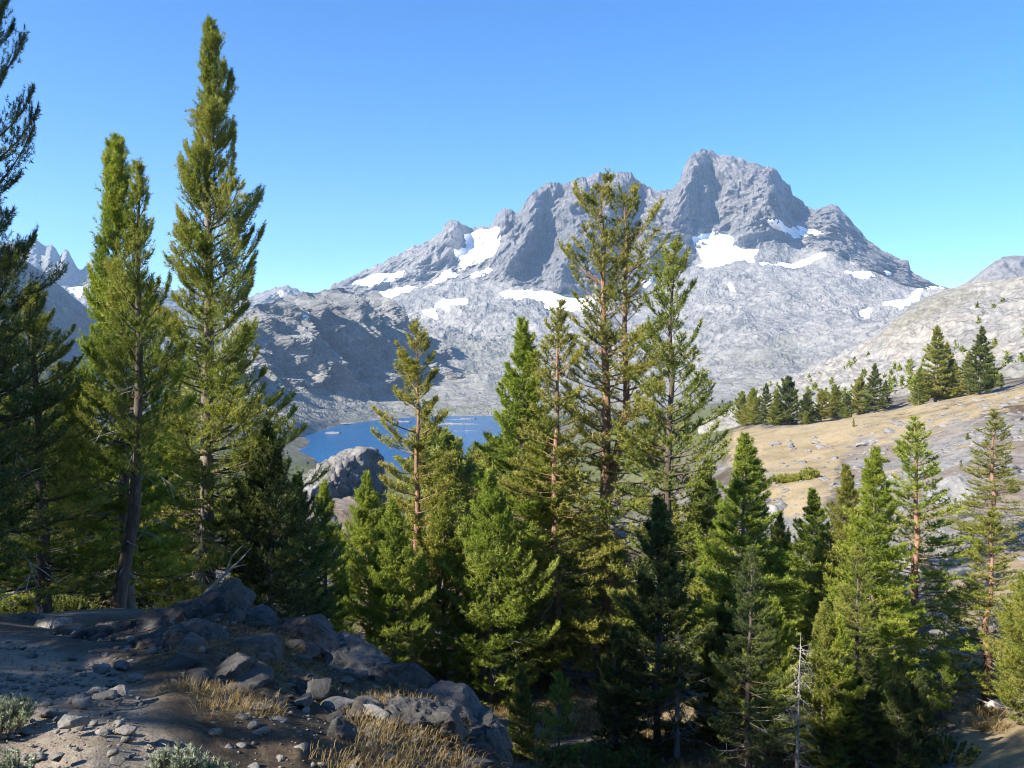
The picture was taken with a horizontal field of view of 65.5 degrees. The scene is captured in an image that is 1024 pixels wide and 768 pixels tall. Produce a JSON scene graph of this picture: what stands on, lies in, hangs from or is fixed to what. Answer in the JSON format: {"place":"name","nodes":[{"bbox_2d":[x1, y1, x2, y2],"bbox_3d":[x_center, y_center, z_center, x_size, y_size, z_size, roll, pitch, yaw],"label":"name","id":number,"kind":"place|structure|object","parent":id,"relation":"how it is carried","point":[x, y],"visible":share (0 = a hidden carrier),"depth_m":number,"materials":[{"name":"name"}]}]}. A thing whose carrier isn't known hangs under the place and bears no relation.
{"place":"outdoors","nodes":[
{"label":"outdoors","id":0,"kind":"place"},
{"bbox_2d":[0,253,202,417],"bbox_3d":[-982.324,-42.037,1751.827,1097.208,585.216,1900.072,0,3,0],"label":"mountainside","id":1,"kind":"structure","parent":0,"point":[69,310],"depth_m":1785.49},
{"bbox_2d":[1,241,304,362],"bbox_3d":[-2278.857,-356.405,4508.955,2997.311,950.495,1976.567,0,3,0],"label":"peaks","id":2,"kind":"object","parent":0,"point":[74,275],"visible":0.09,"depth_m":4434.67,"materials":[{"name":"stone"}]},
{"bbox_2d":[0,618,469,767],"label":"gravel","id":3,"kind":"structure","parent":0,"point":[79,700],"depth_m":4.34,"materials":[{"name":"gravel"}]},
{"bbox_2d":[183,288,465,439],"bbox_3d":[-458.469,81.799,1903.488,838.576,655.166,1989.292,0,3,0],"label":"ridge","id":4,"kind":"structure","parent":0,"point":[314,360],"depth_m":1727.13,"materials":[{"name":"stone"}]},
{"bbox_2d":[299,416,568,472],"bbox_3d":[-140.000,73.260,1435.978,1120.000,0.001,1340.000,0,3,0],"label":"lake","id":5,"kind":"structure","parent":0,"point":[322,446],"depth_m":1270.29,"materials":[{"name":"liquid"}]},
{"bbox_2d":[0,377,1023,767],"bbox_3d":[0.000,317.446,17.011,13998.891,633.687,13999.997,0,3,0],"label":"ground","id":6,"kind":"structure","parent":0,"point":[168,717],"depth_m":30.47,"materials":[{"name":"soil"}]},
{"bbox_2d":[0,397,31,592],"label":"pine tree","id":7,"kind":"object","parent":6,"relation":"on","point":[10,474],"visible":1,"depth_m":10.14,"materials":[{"name":"green plant"}]},
{"bbox_2d":[0,692,38,734],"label":"sagebrush","id":8,"kind":"object","parent":6,"relation":"on","point":[17,711],"visible":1,"depth_m":3.58,"materials":[{"name":"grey plant"}]},
{"bbox_2d":[0,746,40,767],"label":"sagebrush","id":9,"kind":"object","parent":6,"relation":"on","point":[15,762],"visible":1,"depth_m":2.98,"materials":[{"name":"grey plant"}]},
{"bbox_2d":[0,593,60,613],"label":"shrub","id":10,"kind":"object","parent":6,"relation":"on","point":[7,609],"visible":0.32,"depth_m":20.38,"materials":[{"name":"green plant"}]},
{"bbox_2d":[0,397,67,608],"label":"pine tree","id":11,"kind":"object","parent":6,"relation":"on","point":[17,563],"visible":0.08,"depth_m":22.19,"materials":[{"name":"green plant"}]},
{"bbox_2d":[0,0,84,609],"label":"pine tree","id":12,"kind":"object","parent":6,"relation":"on","point":[9,262],"visible":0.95,"depth_m":11.14,"materials":[{"name":"green plant"}]},
{"bbox_2d":[33,590,99,611],"bbox_3d":[-11.959,5.971,21.396,1.814,0.900,1.850,0,3,0],"label":"shrub","id":13,"kind":"object","parent":6,"relation":"on","point":[76,602],"visible":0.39,"depth_m":21.40,"materials":[{"name":"green plant"}]},
{"bbox_2d":[0,280,146,613],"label":"pine tree","id":14,"kind":"object","parent":6,"relation":"on","point":[44,561],"visible":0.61,"depth_m":16.01,"materials":[{"name":"green plant"}]},
{"bbox_2d":[58,714,90,728],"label":"stone","id":15,"kind":"object","parent":6,"relation":"on","point":[66,721],"visible":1,"depth_m":3.42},
{"bbox_2d":[23,366,146,609],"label":"pine tree","id":16,"kind":"object","parent":6,"relation":"on","point":[109,576],"visible":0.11,"depth_m":24.00,"materials":[{"name":"green plant"}]},
{"bbox_2d":[46,130,198,608],"bbox_3d":[-8.575,0.062,17.430,3.243,11.212,2.976,-1,3,-17],"label":"pine tree","id":17,"kind":"object","parent":6,"relation":"on","point":[115,171],"visible":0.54,"depth_m":17.18,"materials":[{"name":"green plant"}]},
{"bbox_2d":[72,156,188,608],"bbox_3d":[-7.569,0.282,15.951,2.185,9.672,2.048,0,3,0],"label":"pine tree","id":18,"kind":"object","parent":6,"relation":"on","point":[135,432],"visible":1,"depth_m":15.84,"materials":[{"name":"green plant"}]},
{"bbox_2d":[129,624,175,649],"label":"boulder","id":19,"kind":"object","parent":6,"relation":"on","point":[149,640],"visible":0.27,"depth_m":6.34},
{"bbox_2d":[132,598,196,632],"bbox_3d":[-3.010,2.166,7.206,0.684,0.362,0.546,-7,4,-5],"label":"boulder","id":20,"kind":"object","parent":6,"relation":"on","point":[157,617],"visible":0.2,"depth_m":7.08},
{"bbox_2d":[109,393,226,609],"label":"pine tree","id":21,"kind":"object","parent":6,"relation":"on","point":[141,603],"visible":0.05,"depth_m":25.77,"materials":[{"name":"green plant"}]},
{"bbox_2d":[143,740,207,767],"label":"sagebrush","id":22,"kind":"object","parent":6,"relation":"on","point":[163,759],"visible":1,"depth_m":3.08,"materials":[{"name":"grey plant"}]},
{"bbox_2d":[161,618,228,650],"bbox_3d":[-2.359,2.039,6.037,0.529,0.486,0.616,-1,3,-15],"label":"boulder","id":23,"kind":"object","parent":6,"relation":"on","point":[208,630],"visible":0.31,"depth_m":5.97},
{"bbox_2d":[162,526,229,602],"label":"pine tree","id":24,"kind":"object","parent":6,"relation":"on","point":[201,576],"visible":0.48,"depth_m":21.21,"materials":[{"name":"plant"}]},
{"bbox_2d":[181,577,255,620],"bbox_3d":[-2.576,2.041,7.086,0.625,0.531,0.558,-2,4,-35],"label":"boulder","id":25,"kind":"object","parent":6,"relation":"on","point":[227,597],"visible":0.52,"depth_m":7.05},
{"bbox_2d":[112,12,331,608],"bbox_3d":[-8.228,-1.581,22.070,5.562,17.191,5.286,-3,4,-43],"label":"pine tree","id":26,"kind":"object","parent":6,"relation":"on","point":[197,180],"visible":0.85,"depth_m":21.44,"materials":[{"name":"green plant"}]},
{"bbox_2d":[222,632,285,665],"bbox_3d":[-2.089,2.095,5.995,0.665,0.360,0.607,0,3,1],"label":"boulder","id":27,"kind":"object","parent":6,"relation":"on","point":[272,644],"visible":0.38,"depth_m":5.99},
{"bbox_2d":[241,605,277,628],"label":"boulder","id":28,"kind":"object","parent":6,"relation":"on","point":[265,614],"visible":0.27,"depth_m":7.03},
{"bbox_2d":[51,603,498,767],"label":"rubble","id":29,"kind":"object","parent":6,"relation":"on","point":[244,670],"visible":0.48,"depth_m":5.37,"materials":[{"name":"stone"}]},
{"bbox_2d":[217,416,338,618],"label":"pine tree","id":30,"kind":"object","parent":6,"relation":"on","point":[270,452],"visible":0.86,"depth_m":20.94,"materials":[{"name":"green plant"}]},
{"bbox_2d":[263,470,335,623],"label":"pine tree","id":31,"kind":"object","parent":6,"relation":"on","point":[329,605],"visible":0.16,"depth_m":24.28,"materials":[{"name":"green plant"}]},
{"bbox_2d":[266,614,342,655],"bbox_3d":[-1.939,2.216,6.983,0.802,0.357,0.691,-1,3,-23],"label":"boulder","id":32,"kind":"object","parent":6,"relation":"on","point":[319,631],"visible":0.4,"depth_m":6.88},
{"bbox_2d":[118,614,516,767],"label":"dry grass","id":33,"kind":"structure","parent":6,"relation":"on","point":[351,720],"depth_m":4.74,"materials":[{"name":"plant"}]},
{"bbox_2d":[274,494,379,540],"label":"rock bank","id":34,"kind":"object","parent":6,"relation":"on","point":[342,512],"visible":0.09,"depth_m":97.73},
{"bbox_2d":[300,478,355,632],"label":"pine tree","id":35,"kind":"object","parent":6,"relation":"on","point":[339,582],"visible":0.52,"depth_m":33.22,"materials":[{"name":"green plant"}]},
{"bbox_2d":[320,696,354,712],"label":"stone","id":36,"kind":"object","parent":6,"relation":"on","point":[333,704],"visible":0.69,"depth_m":5.30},
{"bbox_2d":[326,716,357,741],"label":"stone","id":37,"kind":"object","parent":6,"relation":"on","point":[340,728],"visible":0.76,"depth_m":4.37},
{"bbox_2d":[302,446,387,515],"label":"rock dome","id":38,"kind":"object","parent":6,"relation":"on","point":[349,466],"visible":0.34,"depth_m":104.03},
{"bbox_2d":[320,631,391,677],"bbox_3d":[-1.546,2.514,6.872,1.033,0.541,0.694,2,4,37],"label":"boulder","id":39,"kind":"object","parent":6,"relation":"on","point":[352,653],"visible":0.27,"depth_m":6.77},
{"bbox_2d":[320,470,411,643],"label":"pine tree","id":40,"kind":"object","parent":6,"relation":"on","point":[365,521],"visible":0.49,"depth_m":35.89,"materials":[{"name":"green plant"}]},
{"bbox_2d":[346,496,437,663],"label":"pine tree","id":41,"kind":"object","parent":6,"relation":"on","point":[384,578],"visible":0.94,"depth_m":34.14,"materials":[{"name":"green plant"}]},
{"bbox_2d":[369,661,437,690],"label":"boulder","id":42,"kind":"object","parent":6,"relation":"on","point":[412,673],"visible":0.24,"depth_m":6.60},
{"bbox_2d":[369,318,463,645],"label":"pine tree","id":43,"kind":"object","parent":6,"relation":"on","point":[409,366],"visible":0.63,"depth_m":39.83,"materials":[{"name":"green plant"}]},
{"bbox_2d":[375,696,463,747],"bbox_3d":[-0.675,2.294,5.421,0.731,0.304,0.588,-1,3,-19],"label":"boulder","id":44,"kind":"object","parent":6,"relation":"on","point":[416,710],"visible":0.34,"depth_m":5.27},
{"bbox_2d":[383,420,463,525],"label":"conifer","id":45,"kind":"object","parent":6,"relation":"on","point":[400,460],"visible":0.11,"depth_m":95.01,"materials":[{"name":"green plant"}]},
{"bbox_2d":[401,429,479,544],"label":"conifer","id":46,"kind":"object","parent":6,"relation":"on","point":[462,467],"visible":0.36,"depth_m":77.56,"materials":[{"name":"green plant"}]},
{"bbox_2d":[398,492,485,679],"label":"pine tree","id":47,"kind":"object","parent":6,"relation":"on","point":[440,524],"visible":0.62,"depth_m":37.05,"materials":[{"name":"green plant"}]},
{"bbox_2d":[419,679,481,726],"bbox_3d":[-0.636,2.640,6.343,0.861,0.408,0.734,-8,4,-11],"label":"boulder","id":48,"kind":"object","parent":6,"relation":"on","point":[463,696],"visible":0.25,"depth_m":6.39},
{"bbox_2d":[463,704,513,767],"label":"boulder","id":49,"kind":"object","parent":6,"relation":"on","point":[490,727],"visible":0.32,"depth_m":6.08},
{"bbox_2d":[431,466,560,704],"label":"pine tree","id":50,"kind":"object","parent":6,"relation":"on","point":[491,530],"visible":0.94,"depth_m":35.88,"materials":[{"name":"green plant"}]},
{"bbox_2d":[437,316,598,673],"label":"pine tree","id":51,"kind":"object","parent":6,"relation":"on","point":[523,355],"visible":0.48,"depth_m":40.28,"materials":[{"name":"green plant"}]},
{"bbox_2d":[507,663,540,760],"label":"conifer","id":52,"kind":"object","parent":6,"relation":"on","point":[521,748],"visible":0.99,"depth_m":29.59,"materials":[{"name":"green plant"}]},
{"bbox_2d":[530,743,580,767],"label":"shrub","id":53,"kind":"object","parent":6,"relation":"on","point":[563,756],"visible":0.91,"depth_m":26.71,"materials":[{"name":"green plant"}]},
{"bbox_2d":[493,298,625,696],"bbox_3d":[2.080,5.668,39.319,7.258,19.908,7.698,0,3,0],"label":"pine tree","id":54,"kind":"object","parent":6,"relation":"on","point":[556,588],"visible":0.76,"depth_m":38.78,"materials":[{"name":"green plant"}]},
{"bbox_2d":[535,670,588,761],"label":"pine tree","id":55,"kind":"object","parent":6,"relation":"on","point":[560,700],"visible":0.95,"depth_m":27.62,"materials":[{"name":"green plant"}]},
{"bbox_2d":[563,741,622,767],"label":"shrub","id":56,"kind":"object","parent":6,"relation":"on","point":[612,758],"visible":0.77,"depth_m":27.79,"materials":[{"name":"green plant"}]},
{"bbox_2d":[515,165,697,680],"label":"pine tree","id":57,"kind":"object","parent":6,"relation":"on","point":[607,465],"visible":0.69,"depth_m":40.32,"materials":[{"name":"green plant"}]},
{"bbox_2d":[576,531,644,663],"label":"conifer","id":58,"kind":"object","parent":6,"relation":"on","point":[618,588],"visible":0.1,"depth_m":44.55,"materials":[{"name":"green plant"}]},
{"bbox_2d":[588,621,643,756],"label":"conifer","id":59,"kind":"object","parent":6,"relation":"on","point":[615,683],"visible":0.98,"depth_m":30.09,"materials":[{"name":"green plant"}]},
{"bbox_2d":[237,297,1023,425],"bbox_3d":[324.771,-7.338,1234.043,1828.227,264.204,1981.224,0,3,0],"label":"pine trees","id":60,"kind":"object","parent":6,"relation":"on","point":[910,363],"visible":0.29,"depth_m":349.72,"materials":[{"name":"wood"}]},
{"bbox_2d":[604,740,662,767],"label":"shrub","id":61,"kind":"object","parent":6,"relation":"on","point":[628,759],"visible":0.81,"depth_m":28.85,"materials":[{"name":"green plant"}]},
{"bbox_2d":[595,492,719,763],"bbox_3d":[5.813,9.729,31.390,4.257,11.040,4.701,3,4,41],"label":"pine tree","id":62,"kind":"object","parent":6,"relation":"on","point":[660,530],"visible":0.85,"depth_m":31.02,"materials":[{"name":"green plant"}]},
{"bbox_2d":[567,233,754,704],"bbox_3d":[7.294,4.415,37.734,7.451,23.226,8.525,-1,3,-23],"label":"pine tree","id":63,"kind":"object","parent":6,"relation":"on","point":[667,488],"visible":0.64,"depth_m":37.70,"materials":[{"name":"green plant"}]},
{"bbox_2d":[650,632,710,758],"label":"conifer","id":64,"kind":"object","parent":6,"relation":"on","point":[676,733],"visible":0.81,"depth_m":30.61,"materials":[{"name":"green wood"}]},
{"bbox_2d":[656,456,754,665],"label":"pine tree","id":65,"kind":"object","parent":6,"relation":"on","point":[709,513],"visible":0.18,"depth_m":40.07,"materials":[{"name":"green plant"}]},
{"bbox_2d":[692,636,744,740],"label":"conifer","id":66,"kind":"object","parent":6,"relation":"on","point":[719,649],"visible":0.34,"depth_m":32.44,"materials":[{"name":"green plant"}]},
{"bbox_2d":[689,593,762,734],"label":"conifer","id":67,"kind":"object","parent":6,"relation":"on","point":[723,618],"visible":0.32,"depth_m":32.93,"materials":[{"name":"green plant"}]},
{"bbox_2d":[700,648,752,750],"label":"conifer","id":68,"kind":"object","parent":6,"relation":"on","point":[723,679],"visible":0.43,"depth_m":31.20,"materials":[{"name":"green plant"}]},
{"bbox_2d":[648,430,812,721],"bbox_3d":[9.764,8.490,34.401,7.717,13.039,6.701,2,3,27],"label":"pine tree","id":69,"kind":"object","parent":6,"relation":"on","point":[749,488],"visible":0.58,"depth_m":34.05,"materials":[{"name":"green plant"}]},
{"bbox_2d":[451,641,1023,767],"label":"valley grass","id":70,"kind":"structure","parent":6,"relation":"on","point":[681,763],"depth_m":33.10,"materials":[{"name":"plant"}]},
{"bbox_2d":[703,544,807,767],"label":"pine tree","id":71,"kind":"object","parent":6,"relation":"on","point":[749,661],"visible":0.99,"depth_m":25.43,"materials":[{"name":"green plant"}]},
{"bbox_2d":[756,383,773,424],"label":"conifer","id":72,"kind":"object","parent":6,"relation":"on","point":[766,400],"visible":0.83,"depth_m":205.04,"materials":[{"name":"green plant"}]},
{"bbox_2d":[747,509,803,645],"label":"conifer","id":73,"kind":"object","parent":6,"relation":"on","point":[778,532],"visible":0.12,"depth_m":44.50,"materials":[{"name":"green plant"}]},
{"bbox_2d":[741,597,812,760],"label":"conifer","id":74,"kind":"object","parent":6,"relation":"on","point":[783,632],"visible":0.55,"depth_m":29.36,"materials":[{"name":"green plant"}]},
{"bbox_2d":[770,375,800,424],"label":"conifer","id":75,"kind":"object","parent":6,"relation":"on","point":[788,392],"visible":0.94,"depth_m":199.57,"materials":[{"name":"green plant"}]},
{"bbox_2d":[754,487,835,668],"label":"conifer","id":76,"kind":"object","parent":6,"relation":"on","point":[813,509],"visible":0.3,"depth_m":40.82,"materials":[{"name":"green plant"}]},
{"bbox_2d":[773,637,817,767],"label":"dead tree","id":77,"kind":"object","parent":6,"relation":"on","point":[796,755],"visible":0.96,"depth_m":25.07,"materials":[{"name":"grey wood"}]},
{"bbox_2d":[790,597,851,767],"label":"conifer","id":78,"kind":"object","parent":6,"relation":"on","point":[822,619],"visible":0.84,"depth_m":25.99,"materials":[{"name":"green plant"}]},
{"bbox_2d":[811,389,831,421],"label":"conifer","id":79,"kind":"object","parent":6,"relation":"on","point":[821,398],"visible":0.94,"depth_m":204.94,"materials":[{"name":"green plant"}]},
{"bbox_2d":[804,614,875,767],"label":"conifer","id":80,"kind":"object","parent":6,"relation":"on","point":[838,644],"visible":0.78,"depth_m":25.82,"materials":[{"name":"green plant"}]},
{"bbox_2d":[789,462,893,680],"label":"pine tree","id":81,"kind":"object","parent":6,"relation":"on","point":[845,491],"visible":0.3,"depth_m":36.35,"materials":[{"name":"green plant"}]},
{"bbox_2d":[799,541,899,732],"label":"pine tree","id":82,"kind":"object","parent":6,"relation":"on","point":[861,624],"visible":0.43,"depth_m":28.38,"materials":[{"name":"green plant"}]},
{"bbox_2d":[849,377,867,414],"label":"conifer","id":83,"kind":"object","parent":6,"relation":"on","point":[857,389],"visible":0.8,"depth_m":207.84,"materials":[{"name":"green plant"}]},
{"bbox_2d":[828,648,901,767],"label":"conifer","id":84,"kind":"object","parent":6,"relation":"on","point":[866,663],"visible":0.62,"depth_m":26.00,"materials":[{"name":"green plant"}]},
{"bbox_2d":[857,363,890,412],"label":"conifer","id":85,"kind":"object","parent":6,"relation":"on","point":[873,382],"visible":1,"depth_m":197.75,"materials":[{"name":"green plant"}]},
{"bbox_2d":[859,657,894,766],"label":"pine tree","id":86,"kind":"object","parent":6,"relation":"on","point":[881,675],"visible":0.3,"depth_m":27.48,"materials":[{"name":"green plant"}]},
{"bbox_2d":[807,445,951,721],"bbox_3d":[15.136,8.622,33.294,6.341,12.244,5.506,-2,4,-36],"label":"pine tree","id":87,"kind":"object","parent":6,"relation":"on","point":[895,622],"visible":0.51,"depth_m":32.96,"materials":[{"name":"green plant"}]},
{"bbox_2d":[747,393,1023,658],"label":"loose scree","id":88,"kind":"structure","parent":6,"relation":"on","point":[979,438],"depth_m":118.70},
{"bbox_2d":[875,655,922,767],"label":"conifer","id":89,"kind":"object","parent":6,"relation":"on","point":[894,698],"visible":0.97,"depth_m":25.59,"materials":[{"name":"green plant"}]},
{"bbox_2d":[905,367,930,405],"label":"conifer","id":90,"kind":"object","parent":6,"relation":"on","point":[920,381],"visible":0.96,"depth_m":171.95,"materials":[{"name":"green plant"}]},
{"bbox_2d":[899,671,947,763],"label":"pine tree","id":91,"kind":"object","parent":6,"relation":"on","point":[924,719],"visible":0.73,"depth_m":27.44,"materials":[{"name":"green plant"}]},
{"bbox_2d":[908,325,954,401],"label":"conifer","id":92,"kind":"object","parent":6,"relation":"on","point":[936,391],"visible":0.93,"depth_m":174.21,"materials":[{"name":"green plant"}]},
{"bbox_2d":[874,414,992,691],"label":"pine tree","id":93,"kind":"object","parent":6,"relation":"on","point":[915,560],"visible":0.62,"depth_m":36.96,"materials":[{"name":"green plant"}]},
{"bbox_2d":[926,650,958,719],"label":"pine tree","id":94,"kind":"object","parent":6,"relation":"on","point":[946,667],"visible":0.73,"depth_m":33.65,"materials":[{"name":"green plant"}]},
{"bbox_2d":[912,555,975,577],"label":"rock ledge","id":95,"kind":"object","parent":6,"relation":"on","point":[962,569],"visible":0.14,"depth_m":57.68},
{"bbox_2d":[919,730,981,766],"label":"shrub","id":96,"kind":"object","parent":6,"relation":"on","point":[960,757],"visible":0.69,"depth_m":27.51,"materials":[{"name":"green plant"}]},
{"bbox_2d":[924,473,980,505],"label":"rock ledge","id":97,"kind":"object","parent":6,"relation":"on","point":[957,484],"visible":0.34,"depth_m":79.38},
{"bbox_2d":[921,505,1023,705],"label":"pine tree","id":98,"kind":"object","parent":6,"relation":"on","point":[984,677],"visible":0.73,"depth_m":35.47,"materials":[{"name":"green plant"}]},
{"bbox_2d":[959,325,1005,394],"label":"conifer","id":99,"kind":"object","parent":6,"relation":"on","point":[979,366],"visible":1,"depth_m":157.27,"materials":[{"name":"green plant"}]},
{"bbox_2d":[943,408,1023,554],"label":"pine tree","id":100,"kind":"object","parent":6,"relation":"on","point":[992,480],"visible":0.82,"depth_m":60.37,"materials":[{"name":"green plant"}]},
{"bbox_2d":[978,569,1023,723],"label":"pine tree","id":101,"kind":"object","parent":6,"relation":"on","point":[1015,626],"visible":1,"depth_m":31.64,"materials":[{"name":"green plant"}]},
{"bbox_2d":[0,0,1023,296],"label":"sky","id":102,"kind":"structure","parent":0,"point":[369,127],"materials":[{"name":"blue"}]},
{"bbox_2d":[330,149,947,415],"bbox_3d":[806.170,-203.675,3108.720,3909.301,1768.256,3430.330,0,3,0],"label":"mountain","id":103,"kind":"structure","parent":0,"point":[807,314],"depth_m":3131.80,"materials":[{"name":"stone"}]},
{"bbox_2d":[352,271,404,286],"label":"snowfield","id":104,"kind":"structure","parent":103,"relation":"on","point":[372,280],"depth_m":3527.38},
{"bbox_2d":[454,226,500,270],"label":"snowfield","id":105,"kind":"structure","parent":103,"relation":"on","point":[471,253],"depth_m":3580.70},
{"bbox_2d":[498,289,597,311],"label":"snowfield","id":106,"kind":"structure","parent":103,"relation":"on","point":[551,298],"depth_m":3088.05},
{"bbox_2d":[692,231,758,267],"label":"snowfield","id":107,"kind":"structure","parent":103,"relation":"on","point":[718,250],"depth_m":3338.10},
{"bbox_2d":[767,219,821,238],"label":"snowfield","id":108,"kind":"structure","parent":103,"relation":"on","point":[782,227],"depth_m":3431.38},
{"bbox_2d":[696,276,1023,433],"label":"granite hill","id":109,"kind":"structure","parent":0,"point":[907,334],"depth_m":433.14,"materials":[{"name":"stone"}]},
{"bbox_2d":[956,255,1023,287],"bbox_3d":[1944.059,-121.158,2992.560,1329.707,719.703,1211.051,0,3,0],"label":"peak","id":110,"kind":"structure","parent":0,"point":[1005,267],"depth_m":2917.30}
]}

